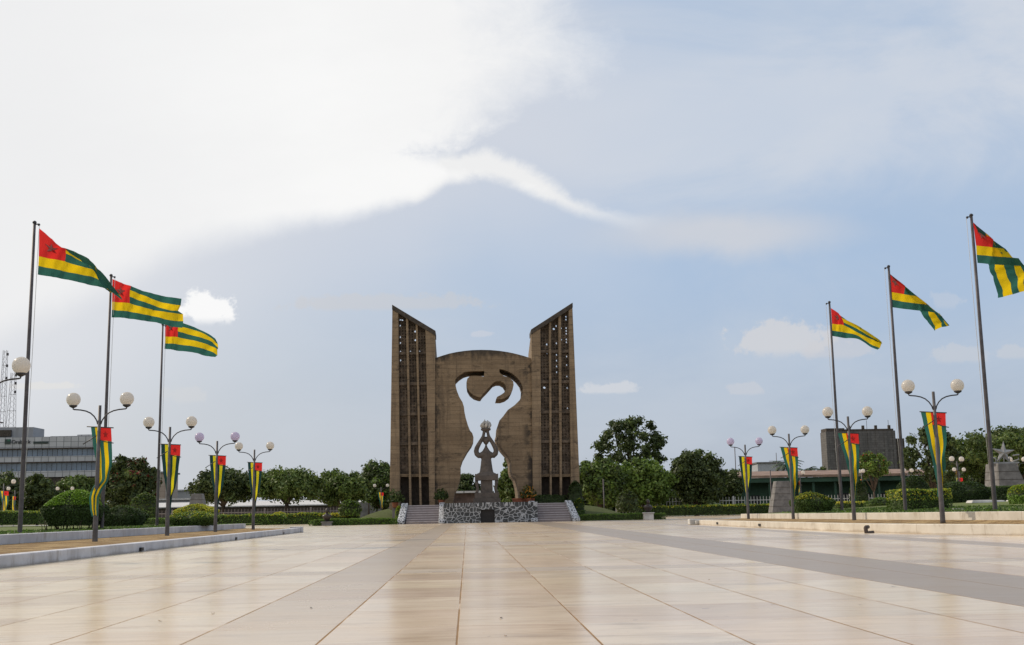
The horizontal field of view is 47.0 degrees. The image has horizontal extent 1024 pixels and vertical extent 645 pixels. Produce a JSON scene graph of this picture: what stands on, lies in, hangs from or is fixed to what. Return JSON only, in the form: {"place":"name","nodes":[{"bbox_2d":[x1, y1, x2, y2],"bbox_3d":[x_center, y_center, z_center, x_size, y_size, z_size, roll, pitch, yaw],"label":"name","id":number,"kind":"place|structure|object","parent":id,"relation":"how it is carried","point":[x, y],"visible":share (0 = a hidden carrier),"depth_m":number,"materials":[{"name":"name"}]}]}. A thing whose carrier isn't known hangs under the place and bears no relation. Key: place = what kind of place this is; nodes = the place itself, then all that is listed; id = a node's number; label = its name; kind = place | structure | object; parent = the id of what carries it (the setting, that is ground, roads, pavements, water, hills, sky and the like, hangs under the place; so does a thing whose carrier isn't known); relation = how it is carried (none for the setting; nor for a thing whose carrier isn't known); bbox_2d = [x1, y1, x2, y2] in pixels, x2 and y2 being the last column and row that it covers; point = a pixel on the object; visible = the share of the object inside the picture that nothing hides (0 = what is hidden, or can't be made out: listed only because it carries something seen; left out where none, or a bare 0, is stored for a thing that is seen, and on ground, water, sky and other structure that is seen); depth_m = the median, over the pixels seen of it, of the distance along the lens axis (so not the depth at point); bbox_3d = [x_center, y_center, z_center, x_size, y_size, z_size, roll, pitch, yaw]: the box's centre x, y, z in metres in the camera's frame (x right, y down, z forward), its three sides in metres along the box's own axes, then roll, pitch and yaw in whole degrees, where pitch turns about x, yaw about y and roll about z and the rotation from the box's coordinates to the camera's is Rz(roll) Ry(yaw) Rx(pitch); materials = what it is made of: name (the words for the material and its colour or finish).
{"place":"outdoors","nodes":[
{"label":"outdoors","id":0,"kind":"place"},
{"bbox_2d":[0,523,258,530],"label":"lawn","id":1,"kind":"structure","parent":0,"point":[5,528],"depth_m":58.70,"materials":[{"name":"green plant"}]},
{"bbox_2d":[0,510,46,524],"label":"clipped hedge","id":2,"kind":"object","parent":1,"relation":"on","point":[8,517],"visible":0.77,"depth_m":70.04,"materials":[{"name":"green plant"}]},
{"bbox_2d":[17,221,39,533],"bbox_3d":[-13.924,1.560,33.986,0.238,9.230,0.136,-1,-9,-2],"label":"flagpole","id":3,"kind":"object","parent":1,"relation":"on","point":[22,474],"visible":0.91,"depth_m":33.86,"materials":[{"name":"metal"}]},
{"bbox_2d":[38,229,121,298],"bbox_3d":[-12.673,-1.718,34.638,2.440,2.133,0.327,1,-9,-10],"label":"flag","id":4,"kind":"object","parent":3,"relation":"attached to","point":[56,260],"visible":1,"depth_m":34.64,"materials":[{"name":"multicoloured fabric"}]},
{"bbox_2d":[39,489,109,529],"bbox_3d":[-15.198,6.514,41.044,2.147,1.429,2.291,-1,-9,-2],"label":"domed shrub","id":5,"kind":"object","parent":1,"relation":"on","point":[68,508],"visible":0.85,"depth_m":40.17,"materials":[{"name":"green plant"}]},
{"bbox_2d":[100,274,115,528],"bbox_3d":[-14.304,2.808,41.727,0.238,9.230,0.136,-1,-9,-2],"label":"flagpole","id":6,"kind":"object","parent":1,"relation":"on","point":[106,403],"visible":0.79,"depth_m":41.83,"materials":[{"name":"grey metal"}]},
{"bbox_2d":[112,279,182,327],"bbox_3d":[-13.120,-0.690,42.455,2.514,1.759,0.269,0,-9,-8],"label":"flag","id":7,"kind":"object","parent":6,"relation":"attached to","point":[135,303],"visible":0.95,"depth_m":42.45,"materials":[{"name":"multicoloured fabric"}]},
{"bbox_2d":[104,505,148,526],"bbox_3d":[-17.951,8.953,54.604,2.155,1.034,2.172,-1,-9,-2],"label":"clipped shrub","id":8,"kind":"object","parent":1,"relation":"on","point":[120,515],"visible":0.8,"depth_m":53.89,"materials":[{"name":"green plant"}]},
{"bbox_2d":[155,324,165,525],"bbox_3d":[-15.704,4.598,52.738,0.238,9.230,0.136,-1,-9,-2],"label":"flagpole","id":9,"kind":"object","parent":1,"relation":"on","point":[158,466],"visible":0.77,"depth_m":52.65,"materials":[{"name":"grey metal"}]},
{"bbox_2d":[164,323,217,356],"bbox_3d":[-14.554,0.668,53.530,2.366,1.812,0.229,0,-9,-9],"label":"flag","id":10,"kind":"object","parent":9,"relation":"attached to","point":[187,338],"visible":0.86,"depth_m":53.52,"materials":[{"name":"multicoloured fabric"}]},
{"bbox_2d":[164,511,220,525],"bbox_3d":[-13.398,8.221,49.346,2.254,0.677,2.112,-1,-9,-2],"label":"clipped shrub","id":11,"kind":"object","parent":1,"relation":"on","point":[195,518],"visible":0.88,"depth_m":48.59,"materials":[{"name":"green plant"}]},
{"bbox_2d":[173,503,219,513],"bbox_3d":[-13.835,8.284,51.579,2.013,0.741,1.892,-1,-9,-2],"label":"golden shrub","id":12,"kind":"object","parent":1,"relation":"on","point":[198,507],"visible":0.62,"depth_m":51.01,"materials":[{"name":"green plant"}]},
{"bbox_2d":[0,504,1023,534],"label":"grass","id":13,"kind":"structure","parent":1,"relation":"on","point":[965,508],"depth_m":40.60,"materials":[{"name":"green plant"}]},
{"bbox_2d":[0,514,739,526],"bbox_3d":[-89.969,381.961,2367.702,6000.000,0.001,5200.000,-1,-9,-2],"label":"ground","id":14,"kind":"structure","parent":0,"point":[84,525],"depth_m":160.60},
{"bbox_2d":[15,472,62,524],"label":"garden tree","id":15,"kind":"object","parent":14,"relation":"on","point":[40,491],"visible":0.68,"depth_m":126.67,"materials":[{"name":"green plant"}]},
{"bbox_2d":[0,427,106,524],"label":"office building","id":16,"kind":"structure","parent":14,"relation":"on","point":[55,459],"depth_m":245.44,"materials":[{"name":"grey glass"}]},
{"bbox_2d":[55,474,107,525],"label":"garden tree","id":17,"kind":"object","parent":14,"relation":"on","point":[81,482],"visible":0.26,"depth_m":131.19,"materials":[{"name":"green plant"}]},
{"bbox_2d":[159,471,179,498],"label":"tan building","id":18,"kind":"structure","parent":14,"relation":"on","point":[162,494],"depth_m":210.96,"materials":[{"name":"grey stone"}]},
{"bbox_2d":[159,500,362,517],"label":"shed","id":19,"kind":"structure","parent":14,"relation":"on","point":[270,507],"depth_m":172.77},
{"bbox_2d":[359,459,389,510],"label":"garden tree","id":20,"kind":"object","parent":14,"relation":"on","point":[375,472],"visible":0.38,"depth_m":132.59,"materials":[{"name":"green plant"}]},
{"bbox_2d":[454,491,480,502],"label":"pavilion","id":21,"kind":"structure","parent":14,"relation":"on","point":[464,497],"depth_m":130.45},
{"bbox_2d":[457,473,480,490],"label":"garden tree","id":22,"kind":"object","parent":14,"relation":"on","point":[466,481],"visible":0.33,"depth_m":149.61,"materials":[{"name":"green plant"}]},
{"bbox_2d":[590,415,667,512],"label":"tall tree","id":23,"kind":"object","parent":14,"relation":"on","point":[630,426],"visible":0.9,"depth_m":150.96,"materials":[{"name":"green plant"}]},
{"bbox_2d":[715,468,743,504],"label":"garden tree","id":24,"kind":"object","parent":14,"relation":"on","point":[734,485],"visible":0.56,"depth_m":132.61,"materials":[{"name":"green plant"}]},
{"bbox_2d":[752,462,784,477],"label":"white building","id":25,"kind":"structure","parent":14,"relation":"on","point":[762,466],"depth_m":210.45,"materials":[{"name":"paint"}]},
{"bbox_2d":[714,469,936,504],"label":"green building","id":26,"kind":"structure","parent":14,"relation":"on","point":[823,482],"depth_m":153.45,"materials":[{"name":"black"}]},
{"bbox_2d":[820,420,906,476],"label":"block building","id":27,"kind":"structure","parent":14,"relation":"on","point":[875,440],"depth_m":206.74,"materials":[{"name":"concrete"}]},
{"bbox_2d":[944,459,1021,485],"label":"garden tree","id":28,"kind":"object","parent":14,"relation":"on","point":[981,479],"visible":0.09,"depth_m":136.81,"materials":[{"name":"green plant"}]},
{"bbox_2d":[945,423,1023,479],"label":"umbrella tree","id":29,"kind":"object","parent":14,"relation":"on","point":[972,448],"visible":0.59,"depth_m":126.58,"materials":[{"name":"green plant"}]},
{"bbox_2d":[0,515,1023,644],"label":"plaza","id":30,"kind":"structure","parent":0,"point":[625,582],"depth_m":12.31,"materials":[{"name":"tile"}]},
{"bbox_2d":[0,469,26,510],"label":"garden tree","id":31,"kind":"object","parent":30,"relation":"on","point":[7,478],"visible":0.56,"depth_m":122.49,"materials":[{"name":"green plant"}]},
{"bbox_2d":[0,524,245,544],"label":"wall","id":32,"kind":"structure","parent":30,"relation":"on","point":[35,537],"depth_m":35.34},
{"bbox_2d":[99,453,162,507],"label":"flame tree","id":33,"kind":"object","parent":30,"relation":"on","point":[129,479],"visible":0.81,"depth_m":108.52,"materials":[{"name":"green plant"}]},
{"bbox_2d":[130,491,155,517],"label":"leafy shrub","id":34,"kind":"object","parent":30,"relation":"on","point":[146,503],"visible":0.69,"depth_m":90.41,"materials":[{"name":"green plant"}]},
{"bbox_2d":[0,528,287,553],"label":"planting bed","id":35,"kind":"object","parent":30,"relation":"on","point":[25,547],"visible":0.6,"depth_m":30.86,"materials":[{"name":"soil"}]},
{"bbox_2d":[0,357,30,422],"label":"street lamp","id":36,"kind":"object","parent":35,"relation":"on","point":[21,366],"visible":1,"depth_m":24.09,"materials":[{"name":"grey paint"}]},
{"bbox_2d":[66,392,133,541],"bbox_3d":[-10.896,3.839,30.997,1.764,4.017,0.364,-1,-9,-2],"label":"street lamp","id":37,"kind":"object","parent":35,"relation":"on","point":[73,400],"visible":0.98,"depth_m":31.12,"materials":[{"name":"grey"}]},
{"bbox_2d":[87,426,113,515],"bbox_3d":[-10.886,3.905,31.024,0.702,2.374,0.323,-1,-9,-2],"label":"flag banner","id":38,"kind":"object","parent":37,"relation":"attached to","point":[105,456],"visible":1,"depth_m":31.16,"materials":[{"name":"multicoloured fabric"}]},
{"bbox_2d":[143,416,196,535],"bbox_3d":[-11.297,5.100,38.786,1.764,4.017,0.364,-1,-9,-2],"label":"street lamp","id":39,"kind":"object","parent":35,"relation":"on","point":[149,422],"visible":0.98,"depth_m":38.88,"materials":[{"name":"grey"}]},
{"bbox_2d":[160,443,180,515],"bbox_3d":[-11.292,5.185,38.928,0.702,2.374,0.217,-1,-9,-2],"label":"flag banner","id":40,"kind":"object","parent":39,"relation":"attached to","point":[175,451],"visible":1,"depth_m":38.97,"materials":[{"name":"multicoloured fabric"}]},
{"bbox_2d":[195,432,239,531],"bbox_3d":[-11.634,6.328,46.380,1.764,4.017,0.364,-1,-9,-2],"label":"street lamp","id":41,"kind":"object","parent":35,"relation":"on","point":[234,436],"visible":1,"depth_m":46.47,"materials":[{"name":"metal"}]},
{"bbox_2d":[208,455,225,514],"bbox_3d":[-11.629,6.413,46.522,0.702,2.374,0.217,-1,-9,-2],"label":"flag banner","id":42,"kind":"object","parent":41,"relation":"attached to","point":[221,461],"visible":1,"depth_m":46.56,"materials":[{"name":"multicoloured fabric"}]},
{"bbox_2d":[235,442,273,529],"bbox_3d":[-11.585,7.373,52.904,1.764,4.017,0.364,-1,-9,-2],"label":"street lamp","id":43,"kind":"object","parent":35,"relation":"on","point":[239,446],"visible":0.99,"depth_m":53.00,"materials":[{"name":"grey"}]},
{"bbox_2d":[248,462,262,508],"bbox_3d":[-11.579,7.458,53.045,0.702,2.374,0.217,-1,-9,-2],"label":"flag banner","id":44,"kind":"object","parent":43,"relation":"attached to","point":[258,468],"visible":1,"depth_m":53.09,"materials":[{"name":"multicoloured fabric"}]},
{"bbox_2d":[0,527,302,567],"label":"kerb","id":45,"kind":"structure","parent":30,"relation":"on","point":[28,558],"depth_m":26.72,"materials":[{"name":"grey concrete"}]},
{"bbox_2d":[184,465,251,514],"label":"spreading tree","id":46,"kind":"object","parent":30,"relation":"on","point":[235,488],"visible":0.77,"depth_m":120.41,"materials":[{"name":"green plant"}]},
{"bbox_2d":[217,513,284,524],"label":"clipped hedge","id":47,"kind":"object","parent":30,"relation":"on","point":[268,519],"visible":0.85,"depth_m":104.79,"materials":[{"name":"green plant"}]},
{"bbox_2d":[164,507,337,523],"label":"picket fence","id":48,"kind":"object","parent":30,"relation":"on","point":[284,511],"visible":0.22,"depth_m":115.76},
{"bbox_2d":[247,465,329,512],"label":"spreading tree","id":49,"kind":"object","parent":30,"relation":"on","point":[286,486],"visible":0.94,"depth_m":118.53,"materials":[{"name":"green plant"}]},
{"bbox_2d":[284,512,329,524],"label":"clipped hedge","id":50,"kind":"object","parent":30,"relation":"on","point":[297,518],"visible":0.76,"depth_m":104.98,"materials":[{"name":"green plant"}]},
{"bbox_2d":[315,468,372,507],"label":"spreading tree","id":51,"kind":"object","parent":30,"relation":"on","point":[338,489],"visible":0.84,"depth_m":123.65,"materials":[{"name":"green plant"}]},
{"bbox_2d":[338,499,361,516],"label":"leafy shrub","id":52,"kind":"object","parent":30,"relation":"on","point":[349,507],"visible":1,"depth_m":108.50,"materials":[{"name":"green plant"}]},
{"bbox_2d":[308,517,397,525],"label":"clipped hedge","id":53,"kind":"object","parent":30,"relation":"on","point":[364,521],"visible":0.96,"depth_m":88.01,"materials":[{"name":"green plant"}]},
{"bbox_2d":[361,509,391,517],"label":"mound","id":54,"kind":"object","parent":30,"relation":"on","point":[386,513],"visible":0.37,"depth_m":95.86,"materials":[{"name":"green plant"}]},
{"bbox_2d":[392,500,582,523],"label":"stone podium","id":55,"kind":"object","parent":30,"relation":"on","point":[495,512],"visible":0.95,"depth_m":89.01,"materials":[{"name":"grey stone"}]},
{"bbox_2d":[386,489,404,507],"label":"potted plant","id":56,"kind":"object","parent":55,"relation":"on","point":[395,499],"visible":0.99,"depth_m":91.41,"materials":[{"name":"green plant"}]},
{"bbox_2d":[390,303,579,509],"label":"monument","id":57,"kind":"object","parent":55,"relation":"on","point":[535,440],"visible":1,"depth_m":94.92,"materials":[{"name":"brown concrete"}]},
{"bbox_2d":[473,419,500,502],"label":"statue","id":58,"kind":"object","parent":55,"relation":"on","point":[486,475],"visible":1,"depth_m":91.02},
{"bbox_2d":[481,509,494,522],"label":"door","id":59,"kind":"structure","parent":55,"relation":"in","point":[487,516],"depth_m":89.10,"materials":[{"name":"black metal"}]},
{"bbox_2d":[532,494,567,502],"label":"hedge","id":60,"kind":"object","parent":55,"relation":"on","point":[550,498],"visible":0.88,"depth_m":93.16,"materials":[{"name":"green plant"}]},
{"bbox_2d":[568,480,583,502],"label":"dark shrub","id":61,"kind":"object","parent":55,"relation":"on","point":[575,491],"visible":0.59,"depth_m":92.80,"materials":[{"name":"green plant"}]},
{"bbox_2d":[493,458,514,501],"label":"garden tree","id":62,"kind":"object","parent":30,"relation":"on","point":[505,488],"visible":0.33,"depth_m":116.16,"materials":[{"name":"green plant"}]},
{"bbox_2d":[580,505,618,519],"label":"mound","id":63,"kind":"object","parent":30,"relation":"on","point":[592,509],"visible":0.33,"depth_m":97.42,"materials":[{"name":"green plant"}]},
{"bbox_2d":[579,457,631,509],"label":"garden tree","id":64,"kind":"object","parent":30,"relation":"on","point":[594,474],"visible":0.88,"depth_m":121.86,"materials":[{"name":"green plant"}]},
{"bbox_2d":[579,512,666,520],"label":"clipped hedge","id":65,"kind":"object","parent":30,"relation":"on","point":[611,516],"visible":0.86,"depth_m":89.78,"materials":[{"name":"green plant"}]},
{"bbox_2d":[615,489,639,512],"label":"leafy shrub","id":66,"kind":"object","parent":30,"relation":"on","point":[626,499],"visible":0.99,"depth_m":111.54,"materials":[{"name":"green plant"}]},
{"bbox_2d":[621,455,679,510],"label":"garden tree","id":67,"kind":"object","parent":30,"relation":"on","point":[653,481],"visible":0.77,"depth_m":123.77,"materials":[{"name":"green plant"}]},
{"bbox_2d":[669,448,727,515],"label":"garden tree","id":68,"kind":"object","parent":30,"relation":"on","point":[702,480],"visible":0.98,"depth_m":126.28,"materials":[{"name":"green plant"}]},
{"bbox_2d":[637,503,769,515],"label":"clipped hedge","id":69,"kind":"object","parent":30,"relation":"on","point":[712,509],"visible":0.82,"depth_m":121.35,"materials":[{"name":"green plant"}]},
{"bbox_2d":[768,481,790,512],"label":"pylon","id":70,"kind":"object","parent":30,"relation":"on","point":[780,498],"visible":0.72,"depth_m":99.98,"materials":[{"name":"concrete"}]},
{"bbox_2d":[849,480,868,501],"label":"flowering shrub","id":71,"kind":"object","parent":30,"relation":"on","point":[861,492],"visible":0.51,"depth_m":84.32,"materials":[{"name":"green plant"}]},
{"bbox_2d":[699,520,1023,535],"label":"kerb","id":72,"kind":"structure","parent":30,"relation":"on","point":[991,529],"depth_m":33.84,"materials":[{"name":"beige stone"}]},
{"bbox_2d":[722,518,1023,523],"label":"planting bed","id":73,"kind":"object","parent":30,"relation":"on","point":[902,521],"visible":0.61,"depth_m":36.35,"materials":[{"name":"soil"}]},
{"bbox_2d":[727,437,762,518],"bbox_3d":[11.339,7.574,56.986,1.764,4.017,0.364,-1,-9,-2],"label":"street lamp","id":74,"kind":"object","parent":73,"relation":"on","point":[758,441],"visible":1,"depth_m":57.08,"materials":[{"name":"grey"}]},
{"bbox_2d":[738,456,751,504],"bbox_3d":[11.345,7.659,57.127,0.702,2.374,0.217,-1,-9,-2],"label":"flag banner","id":75,"kind":"object","parent":74,"relation":"attached to","point":[749,467],"visible":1,"depth_m":57.17,"materials":[{"name":"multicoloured fabric"}]},
{"bbox_2d":[768,425,808,518],"bbox_3d":[11.708,6.336,49.496,1.764,4.017,0.364,-1,-9,-2],"label":"street lamp","id":76,"kind":"object","parent":73,"relation":"on","point":[804,429],"visible":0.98,"depth_m":49.59,"materials":[{"name":"grey"}]},
{"bbox_2d":[781,447,797,502],"bbox_3d":[11.688,6.421,49.632,0.771,2.374,0.208,-1,-9,-2],"label":"flag banner","id":77,"kind":"object","parent":76,"relation":"attached to","point":[794,452],"visible":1,"depth_m":49.68,"materials":[{"name":"multicoloured fabric"}]},
{"bbox_2d":[822,406,872,520],"bbox_3d":[11.727,4.913,40.806,1.764,4.017,0.364,-1,-9,-2],"label":"street lamp","id":78,"kind":"object","parent":73,"relation":"on","point":[867,412],"visible":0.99,"depth_m":40.90,"materials":[{"name":"grey"}]},
{"bbox_2d":[837,432,858,500],"bbox_3d":[11.707,4.997,40.942,0.771,2.374,0.208,-1,-9,-2],"label":"flag banner","id":79,"kind":"object","parent":78,"relation":"attached to","point":[843,437],"visible":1,"depth_m":40.99,"materials":[{"name":"multicoloured fabric"}]},
{"bbox_2d":[901,379,963,522],"bbox_3d":[11.810,3.574,32.714,1.764,4.017,0.364,-1,-9,-2],"label":"street lamp","id":80,"kind":"object","parent":73,"relation":"on","point":[956,385],"visible":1,"depth_m":32.80,"materials":[{"name":"grey"}]},
{"bbox_2d":[919,411,946,496],"bbox_3d":[11.785,3.659,32.853,0.762,2.374,0.216,-1,-9,-2],"label":"flag banner","id":81,"kind":"object","parent":80,"relation":"attached to","point":[927,417],"visible":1,"depth_m":32.90,"materials":[{"name":"multicoloured fabric"}]},
{"bbox_2d":[863,497,886,506],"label":"clipped hedge","id":82,"kind":"object","parent":30,"relation":"on","point":[878,501],"visible":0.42,"depth_m":70.38,"materials":[{"name":"green plant"}]},
{"bbox_2d":[859,451,891,497],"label":"young tree","id":83,"kind":"object","parent":30,"relation":"on","point":[869,464],"visible":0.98,"depth_m":112.20,"materials":[{"name":"green plant"}]},
{"bbox_2d":[741,511,1023,519],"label":"wall","id":84,"kind":"structure","parent":30,"relation":"on","point":[1001,515],"depth_m":36.42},
{"bbox_2d":[896,475,929,489],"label":"domed shrub","id":85,"kind":"object","parent":30,"relation":"on","point":[911,482],"visible":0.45,"depth_m":66.74,"materials":[{"name":"green plant"}]},
{"bbox_2d":[897,426,962,488],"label":"garden tree","id":86,"kind":"object","parent":30,"relation":"on","point":[927,468],"visible":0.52,"depth_m":118.41,"materials":[{"name":"green plant"}]},
{"bbox_2d":[985,463,1023,486],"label":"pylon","id":87,"kind":"object","parent":30,"relation":"on","point":[1006,474],"visible":0.57,"depth_m":74.92,"materials":[{"name":"grey stone"}]},
{"bbox_2d":[992,442,1018,463],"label":"star sculpture","id":88,"kind":"object","parent":87,"relation":"on","point":[1003,452],"visible":0.84,"depth_m":75.69,"materials":[{"name":"stone"}]},
{"bbox_2d":[0,0,1023,506],"label":"sky","id":89,"kind":"structure","parent":0,"point":[699,180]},
{"bbox_2d":[763,501,1023,513],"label":"lawn","id":90,"kind":"structure","parent":0,"point":[964,504],"depth_m":51.11,"materials":[{"name":"green plant"}]},
{"bbox_2d":[789,492,835,512],"bbox_3d":[12.788,7.659,50.316,1.875,0.936,1.898,-1,-9,-2],"label":"domed shrub","id":91,"kind":"object","parent":90,"relation":"on","point":[807,502],"visible":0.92,"depth_m":49.65,"materials":[{"name":"green plant"}]},
{"bbox_2d":[826,301,843,509],"bbox_3d":[13.811,3.622,50.469,0.238,9.230,0.136,-1,-9,-2],"label":"flagpole","id":92,"kind":"object","parent":90,"relation":"on","point":[837,440],"visible":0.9,"depth_m":50.40,"materials":[{"name":"grey metal"}]},
{"bbox_2d":[831,308,881,349],"bbox_3d":[14.958,0.285,51.210,2.252,1.828,0.341,0,-9,-6],"label":"flag","id":93,"kind":"object","parent":92,"relation":"attached to","point":[842,327],"visible":1,"depth_m":51.11,"materials":[{"name":"multicoloured fabric"}]},
{"bbox_2d":[884,265,906,509],"bbox_3d":[14.067,2.415,43.223,0.238,9.230,0.136,-1,-9,-2],"label":"flagpole","id":94,"kind":"object","parent":90,"relation":"on","point":[901,461],"visible":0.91,"depth_m":43.14,"materials":[{"name":"grey metal"}]},
{"bbox_2d":[890,274,949,330],"bbox_3d":[15.151,-0.775,43.920,2.253,2.182,0.320,0,-9,-6],"label":"flag","id":95,"kind":"object","parent":94,"relation":"attached to","point":[903,297],"visible":1,"depth_m":43.85,"materials":[{"name":"multicoloured fabric"}]},
{"bbox_2d":[885,488,952,509],"bbox_3d":[15.491,6.767,44.966,2.181,0.922,1.892,-1,-9,-2],"label":"box shrub","id":96,"kind":"object","parent":90,"relation":"on","point":[922,498],"visible":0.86,"depth_m":44.19,"materials":[{"name":"green plant"}]},
{"bbox_2d":[935,481,991,502],"bbox_3d":[23.419,8.859,61.513,2.922,1.192,2.524,-1,-9,-2],"label":"clipped hedge","id":97,"kind":"object","parent":90,"relation":"on","point":[964,491],"visible":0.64,"depth_m":60.53,"materials":[{"name":"green plant"}]},
{"bbox_2d":[966,213,996,509],"bbox_3d":[14.226,1.190,35.723,0.238,9.230,0.136,-1,-9,-2],"label":"flagpole","id":98,"kind":"object","parent":90,"relation":"on","point":[990,459],"visible":0.91,"depth_m":35.63,"materials":[{"name":"grey metal"}]},
{"bbox_2d":[973,223,1023,297],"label":"flag","id":99,"kind":"object","parent":98,"relation":"attached to","point":[1006,268],"visible":1,"depth_m":36.36,"materials":[{"name":"multicoloured fabric"}]},
{"bbox_2d":[1006,484,1023,503],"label":"golden shrub","id":100,"kind":"object","parent":90,"relation":"on","point":[1015,495],"visible":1,"depth_m":46.81,"materials":[{"name":"green plant"}]},
{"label":"lawn","id":101,"kind":"structure","parent":0,"visible":0},
{"bbox_2d":[988,484,1020,500],"bbox_3d":[26.961,9.186,63.288,3.184,0.995,2.038,-1,-9,-2],"label":"clipped hedge","id":102,"kind":"object","parent":101,"relation":"on","point":[1001,492],"visible":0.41,"depth_m":62.41,"materials":[{"name":"green plant"}]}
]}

